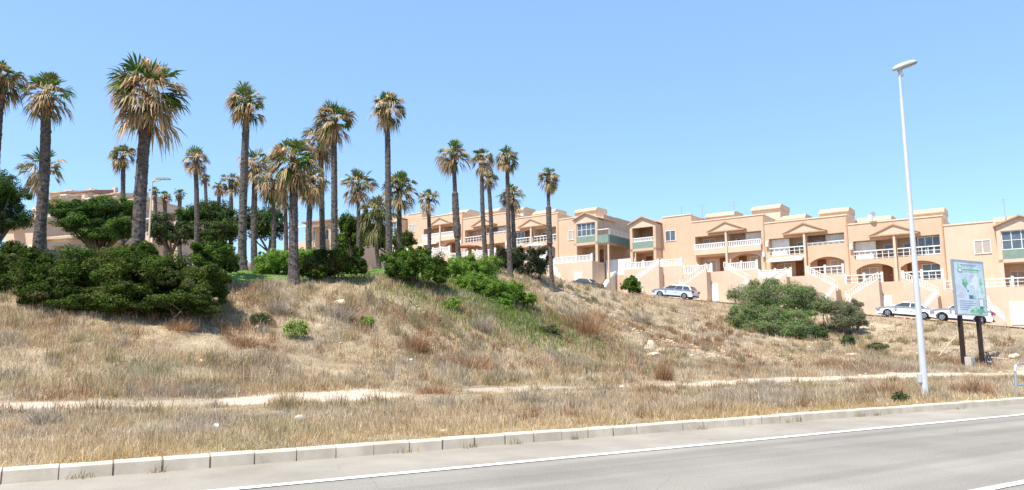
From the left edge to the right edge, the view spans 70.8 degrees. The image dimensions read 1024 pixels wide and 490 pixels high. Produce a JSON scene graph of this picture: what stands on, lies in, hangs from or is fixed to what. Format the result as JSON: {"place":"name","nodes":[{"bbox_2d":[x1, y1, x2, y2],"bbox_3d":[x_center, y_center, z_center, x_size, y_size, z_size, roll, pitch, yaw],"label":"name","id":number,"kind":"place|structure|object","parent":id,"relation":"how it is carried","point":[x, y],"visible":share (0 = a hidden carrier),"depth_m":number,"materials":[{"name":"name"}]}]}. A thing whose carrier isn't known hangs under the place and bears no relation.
{"place":"outdoors","nodes":[
{"label":"outdoors","id":0,"kind":"place"},
{"bbox_2d":[0,262,1023,470],"bbox_3d":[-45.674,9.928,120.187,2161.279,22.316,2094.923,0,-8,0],"label":"terrain","id":1,"kind":"structure","parent":0,"point":[242,400],"depth_m":29.05,"materials":[{"name":"soil"}]},
{"bbox_2d":[0,59,29,157],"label":"palm tree","id":2,"kind":"object","parent":1,"relation":"on","point":[8,83],"visible":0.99,"depth_m":32.45,"materials":[{"name":"green plant"}]},
{"bbox_2d":[0,169,35,242],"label":"broad tree","id":3,"kind":"object","parent":1,"relation":"on","point":[10,195],"visible":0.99,"depth_m":42.50,"materials":[{"name":"green plant"}]},
{"bbox_2d":[0,239,54,291],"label":"hedge bush","id":4,"kind":"object","parent":1,"relation":"on","point":[9,253],"visible":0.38,"depth_m":30.10,"materials":[{"name":"green plant"}]},
{"bbox_2d":[14,146,68,254],"bbox_3d":[-38.904,-2.860,58.907,3.949,10.819,3.741,-4,-9,27],"label":"palm tree","id":5,"kind":"object","parent":1,"relation":"on","point":[32,182],"visible":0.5,"depth_m":59.13,"materials":[{"name":"green plant"}]},
{"bbox_2d":[5,217,77,247],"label":"hillside house","id":6,"kind":"structure","parent":1,"relation":"on","point":[22,235],"depth_m":66.99,"materials":[{"name":"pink paint"}]},
{"bbox_2d":[16,71,78,253],"bbox_3d":[-21.419,-3.027,32.810,2.677,9.984,2.518,0,-8,0],"label":"palm tree","id":7,"kind":"object","parent":1,"relation":"on","point":[44,105],"visible":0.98,"depth_m":32.78,"materials":[{"name":"green plant"}]},
{"bbox_2d":[15,405,81,425],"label":"dry plant","id":8,"kind":"object","parent":1,"relation":"on","point":[42,419],"visible":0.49,"depth_m":12.12,"materials":[{"name":"beige plant"}]},
{"bbox_2d":[60,187,117,199],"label":"hillside house","id":9,"kind":"structure","parent":1,"relation":"on","point":[90,193],"depth_m":114.34,"materials":[{"name":"paint"}]},
{"bbox_2d":[28,235,158,255],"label":"hillside house","id":10,"kind":"structure","parent":1,"relation":"on","point":[54,242],"depth_m":62.73,"materials":[{"name":"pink paint"}]},
{"bbox_2d":[47,194,147,249],"bbox_3d":[-28.043,-0.534,48.552,7.386,6.047,4.824,0,-8,0],"label":"broad tree","id":11,"kind":"object","parent":1,"relation":"on","point":[100,222],"visible":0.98,"depth_m":47.71,"materials":[{"name":"green plant"}]},
{"bbox_2d":[6,240,232,324],"bbox_3d":[-15.811,1.510,29.283,9.324,3.896,4.956,0,-8,0],"label":"hedge bush","id":12,"kind":"object","parent":1,"relation":"on","point":[141,276],"visible":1,"depth_m":28.12,"materials":[{"name":"green plant"}]},
{"bbox_2d":[107,144,136,245],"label":"palm tree","id":13,"kind":"object","parent":1,"relation":"on","point":[121,162],"visible":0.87,"depth_m":56.23,"materials":[{"name":"green plant"}]},
{"bbox_2d":[102,52,193,244],"bbox_3d":[-16.867,-3.364,32.840,4.119,10.890,3.955,0,-8,0],"label":"palm tree","id":14,"kind":"object","parent":1,"relation":"on","point":[145,115],"visible":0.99,"depth_m":32.56,"materials":[{"name":"green plant"}]},
{"bbox_2d":[146,211,191,256],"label":"broad tree","id":15,"kind":"object","parent":1,"relation":"on","point":[161,228],"visible":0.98,"depth_m":62.42,"materials":[{"name":"green plant"}]},
{"bbox_2d":[152,317,199,331],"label":"dry plant","id":16,"kind":"object","parent":1,"relation":"on","point":[181,327],"visible":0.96,"depth_m":26.94,"materials":[{"name":"brown plant"}]},
{"bbox_2d":[145,212,210,261],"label":"hillside house","id":17,"kind":"structure","parent":1,"relation":"on","point":[186,249],"depth_m":98.28,"materials":[{"name":"paint"}]},
{"bbox_2d":[182,145,210,266],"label":"palm tree","id":18,"kind":"object","parent":1,"relation":"on","point":[196,169],"visible":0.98,"depth_m":57.01,"materials":[{"name":"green plant"}]},
{"bbox_2d":[165,377,235,395],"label":"dry plant","id":19,"kind":"object","parent":1,"relation":"on","point":[200,387],"visible":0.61,"depth_m":19.45,"materials":[{"name":"brown plant"}]},
{"bbox_2d":[169,198,238,243],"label":"broad tree","id":20,"kind":"object","parent":1,"relation":"on","point":[217,222],"visible":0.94,"depth_m":63.70,"materials":[{"name":"green plant"}]},
{"bbox_2d":[187,240,240,272],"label":"round bush","id":21,"kind":"object","parent":1,"relation":"on","point":[224,255],"visible":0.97,"depth_m":32.69,"materials":[{"name":"green plant"}]},
{"bbox_2d":[220,172,239,246],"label":"palm tree","id":22,"kind":"object","parent":1,"relation":"on","point":[232,187],"visible":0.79,"depth_m":67.31,"materials":[{"name":"green plant"}]},
{"bbox_2d":[223,333,266,346],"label":"dry plant","id":23,"kind":"object","parent":1,"relation":"on","point":[247,343],"visible":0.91,"depth_m":27.02,"materials":[{"name":"beige plant"}]},
{"bbox_2d":[224,80,266,270],"bbox_3d":[-15.424,-3.905,41.044,2.480,10.896,2.390,-4,-9,24],"label":"palm tree","id":24,"kind":"object","parent":1,"relation":"on","point":[242,112],"visible":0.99,"depth_m":40.94,"materials":[{"name":"green plant"}]},
{"bbox_2d":[235,147,272,269],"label":"palm tree","id":25,"kind":"object","parent":1,"relation":"on","point":[255,169],"visible":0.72,"depth_m":52.68,"materials":[{"name":"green plant"}]},
{"bbox_2d":[247,205,288,263],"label":"broad tree","id":26,"kind":"object","parent":1,"relation":"on","point":[264,230],"visible":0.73,"depth_m":66.40,"materials":[{"name":"green plant"}]},
{"bbox_2d":[254,164,287,251],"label":"palm tree","id":27,"kind":"object","parent":1,"relation":"on","point":[268,195],"visible":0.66,"depth_m":50.64,"materials":[{"name":"green plant"}]},
{"bbox_2d":[262,296,293,314],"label":"dry plant","id":28,"kind":"object","parent":1,"relation":"on","point":[276,307],"visible":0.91,"depth_m":30.86,"materials":[{"name":"beige plant"}]},
{"bbox_2d":[275,184,288,258],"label":"palm tree","id":29,"kind":"object","parent":1,"relation":"on","point":[284,206],"visible":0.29,"depth_m":57.69,"materials":[{"name":"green plant"}]},
{"bbox_2d":[252,247,317,274],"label":"light green bush","id":30,"kind":"object","parent":1,"relation":"on","point":[277,261],"visible":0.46,"depth_m":37.37,"materials":[{"name":"green plant"}]},
{"bbox_2d":[265,388,309,407],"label":"dry plant","id":31,"kind":"object","parent":1,"relation":"on","point":[282,400],"visible":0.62,"depth_m":16.38,"materials":[{"name":"beige plant"}]},
{"bbox_2d":[263,137,324,282],"bbox_3d":[-10.743,-1.845,35.080,2.971,7.466,3.003,0,-8,0],"label":"palm tree","id":32,"kind":"object","parent":1,"relation":"on","point":[292,181],"visible":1,"depth_m":34.99,"materials":[{"name":"green plant"}]},
{"bbox_2d":[282,316,309,339],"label":"shrub","id":33,"kind":"object","parent":1,"relation":"on","point":[300,329],"visible":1,"depth_m":28.90,"materials":[{"name":"green plant"}]},
{"bbox_2d":[298,166,330,249],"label":"palm tree","id":34,"kind":"object","parent":1,"relation":"on","point":[314,200],"visible":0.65,"depth_m":48.59,"materials":[{"name":"green plant"}]},
{"bbox_2d":[300,126,330,249],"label":"palm tree","id":35,"kind":"object","parent":1,"relation":"on","point":[322,155],"visible":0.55,"depth_m":50.73,"materials":[{"name":"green plant"}]},
{"bbox_2d":[309,98,357,249],"bbox_3d":[-11.863,-4.018,46.990,3.009,11.643,2.798,8,-11,-43],"label":"palm tree","id":36,"kind":"object","parent":1,"relation":"on","point":[330,131],"visible":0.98,"depth_m":47.08,"materials":[{"name":"green plant"}]},
{"bbox_2d":[299,243,367,280],"bbox_3d":[-8.989,0.919,36.345,3.349,2.193,2.538,0,-8,0],"label":"dark bush","id":37,"kind":"object","parent":1,"relation":"on","point":[321,264],"visible":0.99,"depth_m":35.95,"materials":[{"name":"green plant"}]},
{"bbox_2d":[288,212,384,266],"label":"hillside house","id":38,"kind":"structure","parent":1,"relation":"on","point":[369,256],"depth_m":85.52,"materials":[{"name":"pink paint"}]},
{"bbox_2d":[223,268,452,282],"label":"lawn grass","id":39,"kind":"structure","parent":1,"relation":"on","point":[276,274],"depth_m":37.66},
{"bbox_2d":[324,301,360,319],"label":"dry plant","id":40,"kind":"object","parent":1,"relation":"on","point":[337,315],"visible":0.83,"depth_m":31.26,"materials":[{"name":"beige plant"}]},
{"bbox_2d":[338,210,371,255],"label":"broad tree","id":41,"kind":"object","parent":1,"relation":"on","point":[348,222],"visible":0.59,"depth_m":60.02,"materials":[{"name":"green plant"}]},
{"bbox_2d":[338,167,380,262],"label":"palm tree","id":42,"kind":"object","parent":1,"relation":"on","point":[358,194],"visible":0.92,"depth_m":59.01,"materials":[{"name":"green plant"}]},
{"bbox_2d":[356,194,399,268],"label":"palm tree","id":43,"kind":"object","parent":1,"relation":"on","point":[376,217],"visible":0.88,"depth_m":47.36,"materials":[{"name":"green plant"}]},
{"bbox_2d":[369,91,405,268],"bbox_3d":[-7.959,-4.143,45.022,2.629,11.533,2.610,0,-8,0],"label":"palm tree","id":44,"kind":"object","parent":1,"relation":"on","point":[386,122],"visible":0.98,"depth_m":45.05,"materials":[{"name":"green plant"}]},
{"bbox_2d":[370,228,417,252],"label":"broad tree","id":45,"kind":"object","parent":1,"relation":"on","point":[408,238],"visible":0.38,"depth_m":62.25,"materials":[{"name":"green plant"}]},
{"bbox_2d":[380,169,420,249],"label":"palm tree","id":46,"kind":"object","parent":1,"relation":"on","point":[399,203],"visible":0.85,"depth_m":50.53,"materials":[{"name":"green plant"}]},
{"bbox_2d":[377,245,449,290],"bbox_3d":[-5.132,1.271,37.764,3.822,2.765,2.900,-2,-9,15],"label":"dark bush","id":47,"kind":"object","parent":1,"relation":"on","point":[411,263],"visible":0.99,"depth_m":37.13,"materials":[{"name":"green plant"}]},
{"bbox_2d":[392,212,435,251],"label":"terraced house","id":48,"kind":"structure","parent":1,"relation":"on","point":[412,222],"depth_m":114.52,"materials":[{"name":"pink paint"}]},
{"bbox_2d":[398,330,432,351],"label":"dry plant","id":49,"kind":"object","parent":1,"relation":"on","point":[420,347],"visible":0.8,"depth_m":30.31,"materials":[{"name":"brown plant"}]},
{"bbox_2d":[418,189,439,257],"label":"palm tree","id":50,"kind":"object","parent":1,"relation":"on","point":[427,197],"visible":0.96,"depth_m":62.75,"materials":[{"name":"green plant"}]},
{"bbox_2d":[407,382,464,394],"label":"dry plant","id":51,"kind":"object","parent":1,"relation":"on","point":[437,390],"visible":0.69,"depth_m":20.61,"materials":[{"name":"beige plant"}]},
{"bbox_2d":[416,209,479,262],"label":"terraced house","id":52,"kind":"structure","parent":1,"relation":"on","point":[442,238],"depth_m":110.37,"materials":[{"name":"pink paint"}]},
{"bbox_2d":[0,385,898,467],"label":"dry grass","id":53,"kind":"structure","parent":1,"relation":"on","point":[342,423],"depth_m":12.03,"materials":[{"name":"beige plant"}]},
{"bbox_2d":[435,139,471,268],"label":"palm tree","id":54,"kind":"object","parent":1,"relation":"on","point":[450,165],"visible":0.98,"depth_m":46.85,"materials":[{"name":"green plant"}]},
{"bbox_2d":[446,253,502,278],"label":"palmetto bush","id":55,"kind":"object","parent":1,"relation":"on","point":[482,264],"visible":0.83,"depth_m":42.33,"materials":[{"name":"green plant"}]},
{"bbox_2d":[440,350,510,369],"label":"dry plant","id":56,"kind":"object","parent":1,"relation":"on","point":[476,364],"visible":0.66,"depth_m":29.20,"materials":[{"name":"brown plant"}]},
{"bbox_2d":[462,312,496,330],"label":"dry plant","id":57,"kind":"object","parent":1,"relation":"on","point":[479,324],"visible":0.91,"depth_m":34.20,"materials":[{"name":"beige plant"}]},
{"bbox_2d":[469,148,495,256],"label":"palm tree","id":58,"kind":"object","parent":1,"relation":"on","point":[483,168],"visible":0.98,"depth_m":54.95,"materials":[{"name":"green plant"}]},
{"bbox_2d":[484,169,499,264],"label":"palm tree","id":59,"kind":"object","parent":1,"relation":"on","point":[488,184],"visible":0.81,"depth_m":60.92,"materials":[{"name":"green plant"}]},
{"bbox_2d":[450,207,535,261],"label":"terraced house","id":60,"kind":"structure","parent":1,"relation":"on","point":[472,235],"depth_m":105.93,"materials":[{"name":"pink paint"}]},
{"bbox_2d":[450,270,536,308],"bbox_3d":[-0.979,2.613,40.533,3.918,2.415,4.592,-6,-10,35],"label":"sprawling bush","id":61,"kind":"object","parent":1,"relation":"on","point":[512,291],"visible":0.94,"depth_m":39.43,"materials":[{"name":"green plant"}]},
{"bbox_2d":[317,270,674,367],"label":"green weeds","id":62,"kind":"object","parent":1,"relation":"on","point":[512,317],"visible":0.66,"depth_m":37.18,"materials":[{"name":"green plant"}]},
{"bbox_2d":[495,144,519,277],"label":"palm tree","id":63,"kind":"object","parent":1,"relation":"on","point":[505,165],"visible":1,"depth_m":48.79,"materials":[{"name":"green plant"}]},
{"bbox_2d":[495,183,525,252],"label":"palm tree","id":64,"kind":"object","parent":1,"relation":"on","point":[514,203],"visible":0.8,"depth_m":62.92,"materials":[{"name":"green plant"}]},
{"bbox_2d":[0,289,1023,406],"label":"dry grass","id":65,"kind":"structure","parent":1,"relation":"on","point":[102,349],"depth_m":23.65,"materials":[{"name":"beige plant"}]},
{"bbox_2d":[0,277,1023,443],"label":"dry tussocks","id":66,"kind":"object","parent":1,"relation":"on","point":[485,377],"visible":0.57,"depth_m":23.22,"materials":[{"name":"beige plant"}]},
{"bbox_2d":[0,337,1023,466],"bbox_3d":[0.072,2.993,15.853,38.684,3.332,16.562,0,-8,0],"label":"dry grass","id":67,"kind":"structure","parent":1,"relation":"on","point":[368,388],"depth_m":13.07,"materials":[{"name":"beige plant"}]},
{"bbox_2d":[493,245,553,282],"bbox_3d":[0.747,1.586,53.102,4.843,3.052,2.929,-3,-9,22],"label":"grey green bush","id":68,"kind":"object","parent":1,"relation":"on","point":[538,264],"visible":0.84,"depth_m":52.41,"materials":[{"name":"green plant"}]},
{"bbox_2d":[511,209,572,273],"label":"terraced house","id":69,"kind":"structure","parent":1,"relation":"on","point":[531,229],"depth_m":100.04,"materials":[{"name":"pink paint"}]},
{"bbox_2d":[537,167,559,291],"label":"palm tree","id":70,"kind":"object","parent":1,"relation":"on","point":[550,187],"visible":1,"depth_m":50.65,"materials":[{"name":"green plant"}]},
{"bbox_2d":[555,302,617,332],"bbox_3d":[4.203,4.078,41.588,4.588,2.027,4.053,0,-8,0],"label":"dry plant","id":71,"kind":"object","parent":1,"relation":"on","point":[591,322],"visible":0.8,"depth_m":41.03,"materials":[{"name":"brown plant"}]},
{"bbox_2d":[543,207,634,289],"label":"terraced house","id":72,"kind":"structure","parent":1,"relation":"on","point":[592,240],"depth_m":93.34,"materials":[{"name":"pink paint"}]},
{"bbox_2d":[577,222,594,236],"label":"window","id":73,"kind":"structure","parent":72,"relation":"in","point":[584,229],"depth_m":93.19,"materials":[{"name":"glass"}]},
{"bbox_2d":[164,269,1021,388],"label":"scattered stones","id":74,"kind":"object","parent":1,"relation":"on","point":[620,386],"visible":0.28,"depth_m":47.90,"materials":[{"name":"stone"}]},
{"bbox_2d":[187,262,1023,378],"bbox_3d":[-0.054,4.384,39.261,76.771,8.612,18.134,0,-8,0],"label":"dry grass","id":75,"kind":"structure","parent":1,"relation":"on","point":[855,367],"depth_m":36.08,"materials":[{"name":"beige plant"}]},
{"bbox_2d":[603,258,634,292],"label":"garden wall","id":76,"kind":"structure","parent":1,"relation":"on","point":[616,272],"depth_m":91.35,"materials":[{"name":"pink paint"}]},
{"bbox_2d":[620,275,642,293],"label":"bush","id":77,"kind":"object","parent":1,"relation":"on","point":[631,284],"visible":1,"depth_m":81.65,"materials":[{"name":"green plant"}]},
{"bbox_2d":[613,307,668,325],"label":"dry plant","id":78,"kind":"object","parent":1,"relation":"on","point":[640,319],"visible":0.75,"depth_m":50.36,"materials":[{"name":"beige plant"}]},
{"bbox_2d":[650,360,675,380],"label":"dry plant","id":79,"kind":"object","parent":1,"relation":"on","point":[663,375],"visible":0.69,"depth_m":28.82,"materials":[{"name":"brown plant"}]},
{"bbox_2d":[624,206,705,297],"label":"terraced house","id":80,"kind":"structure","parent":1,"relation":"on","point":[661,249],"depth_m":86.73,"materials":[{"name":"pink paint"}]},
{"bbox_2d":[679,202,789,302],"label":"terraced house","id":81,"kind":"structure","parent":1,"relation":"on","point":[728,249],"depth_m":82.11,"materials":[{"name":"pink paint"}]},
{"bbox_2d":[722,276,833,337],"bbox_3d":[21.378,5.038,58.087,8.405,5.334,9.665,-4,-9,25],"label":"wild shrub","id":82,"kind":"object","parent":1,"relation":"on","point":[764,301],"visible":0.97,"depth_m":58.11,"materials":[{"name":"green plant"}]},
{"bbox_2d":[758,207,856,311],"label":"terraced house","id":83,"kind":"structure","parent":1,"relation":"on","point":[808,249],"depth_m":77.03,"materials":[{"name":"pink paint"}]},
{"bbox_2d":[771,239,789,255],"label":"window","id":84,"kind":"structure","parent":83,"relation":"in","point":[778,243],"depth_m":79.84,"materials":[{"name":"white paint"}]},
{"bbox_2d":[798,326,829,339],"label":"shrub","id":85,"kind":"object","parent":1,"relation":"on","point":[815,330],"visible":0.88,"depth_m":53.23,"materials":[{"name":"green plant"}]},
{"bbox_2d":[806,296,869,334],"bbox_3d":[26.643,5.831,58.810,4.440,3.508,4.177,0,-8,0],"label":"wild shrub","id":86,"kind":"object","parent":1,"relation":"on","point":[848,316],"visible":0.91,"depth_m":58.00,"materials":[{"name":"green plant"}]},
{"bbox_2d":[857,374,924,394],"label":"dry plant","id":87,"kind":"object","parent":1,"relation":"on","point":[890,385],"visible":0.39,"depth_m":19.76,"materials":[{"name":"beige plant"}]},
{"bbox_2d":[844,207,949,319],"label":"terraced house","id":88,"kind":"structure","parent":1,"relation":"on","point":[881,275],"depth_m":71.50,"materials":[{"name":"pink paint"}]},
{"bbox_2d":[855,241,876,259],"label":"window","id":89,"kind":"structure","parent":88,"relation":"in","point":[870,245],"depth_m":74.51,"materials":[{"name":"grey glass"}]},
{"bbox_2d":[917,236,940,254],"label":"window","id":90,"kind":"structure","parent":88,"relation":"in","point":[931,240],"depth_m":71.07,"materials":[{"name":"glass"}]},
{"bbox_2d":[922,263,940,279],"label":"window","id":91,"kind":"structure","parent":88,"relation":"in","point":[933,266],"depth_m":71.43,"materials":[{"name":"grey glass"}]},
{"bbox_2d":[892,60,928,394],"bbox_3d":[11.790,-0.575,20.892,0.815,10.116,0.437,0,-8,0],"label":"street lamp","id":92,"kind":"object","parent":1,"relation":"on","point":[922,377],"visible":0.93,"depth_m":20.70,"materials":[{"name":"white metal"}]},
{"bbox_2d":[950,259,987,364],"bbox_3d":[28.099,4.328,44.099,3.112,6.785,0.255,4,-9,-26],"label":"billboard","id":93,"kind":"object","parent":1,"relation":"on","point":[969,288],"visible":0.99,"depth_m":44.12,"materials":[{"name":"grey metal"}]},
{"bbox_2d":[942,371,1010,395],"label":"dry plant","id":94,"kind":"object","parent":1,"relation":"on","point":[975,387],"visible":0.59,"depth_m":20.40,"materials":[{"name":"beige plant"}]},
{"bbox_2d":[943,199,1023,327],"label":"terraced house","id":95,"kind":"structure","parent":1,"relation":"on","point":[996,247],"depth_m":66.44,"materials":[{"name":"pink paint"}]},
{"bbox_2d":[974,239,991,253],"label":"window","id":96,"kind":"structure","parent":95,"relation":"in","point":[980,246],"depth_m":67.68,"materials":[{"name":"white paint"}]},
{"bbox_2d":[1001,230,1023,249],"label":"window","id":97,"kind":"structure","parent":95,"relation":"in","point":[1014,239],"depth_m":65.28,"materials":[{"name":"glass"}]},
{"bbox_2d":[1009,302,1023,324],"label":"garage door","id":98,"kind":"structure","parent":95,"relation":"in","point":[1016,308],"depth_m":63.02,"materials":[{"name":"white paint"}]},
{"bbox_2d":[0,404,1023,489],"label":"road shoulder","id":99,"kind":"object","parent":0,"point":[240,476],"visible":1,"depth_m":9.79},
{"bbox_2d":[212,414,1023,489],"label":"edge line","id":100,"kind":"object","parent":99,"relation":"on","point":[321,480],"visible":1,"depth_m":9.57,"materials":[{"name":"paint"}]},
{"bbox_2d":[0,0,1023,261],"label":"sky","id":101,"kind":"structure","parent":0,"point":[650,109],"materials":[{"name":"blue"}]},
{"bbox_2d":[243,415,1023,489],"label":"road","id":102,"kind":"structure","parent":0,"point":[969,454],"depth_m":8.90,"materials":[{"name":"grey asphalt"}]},
{"bbox_2d":[0,397,1023,483],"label":"kerb","id":103,"kind":"structure","parent":102,"relation":"on","point":[29,473],"depth_m":10.17,"materials":[{"name":"concrete"}]},
{"bbox_2d":[65,404,963,479],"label":"gutter weeds","id":104,"kind":"object","parent":102,"relation":"on","point":[517,442],"visible":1,"depth_m":10.65,"materials":[{"name":"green plant"}]},
{"bbox_2d":[674,298,1023,328],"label":"street","id":105,"kind":"structure","parent":0,"point":[886,316],"depth_m":63.24,"materials":[{"name":"grey asphalt"}]},
{"bbox_2d":[652,285,699,298],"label":"parked car","id":106,"kind":"object","parent":105,"relation":"on","point":[686,292],"visible":0.88,"depth_m":77.09,"materials":[{"name":"silver metal"}]},
{"bbox_2d":[875,302,934,319],"bbox_3d":[35.062,5.783,63.859,4.864,1.417,2.120,2,-5,38],"label":"parked car","id":107,"kind":"object","parent":105,"relation":"on","point":[904,309],"visible":0.8,"depth_m":63.37,"materials":[{"name":"white paint"}]},
{"bbox_2d":[930,304,995,323],"bbox_3d":[38.019,5.743,60.813,4.608,1.644,2.120,2,-5,38],"label":"parked car","id":108,"kind":"object","parent":105,"relation":"on","point":[946,314],"visible":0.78,"depth_m":60.54,"materials":[{"name":"white paint"}]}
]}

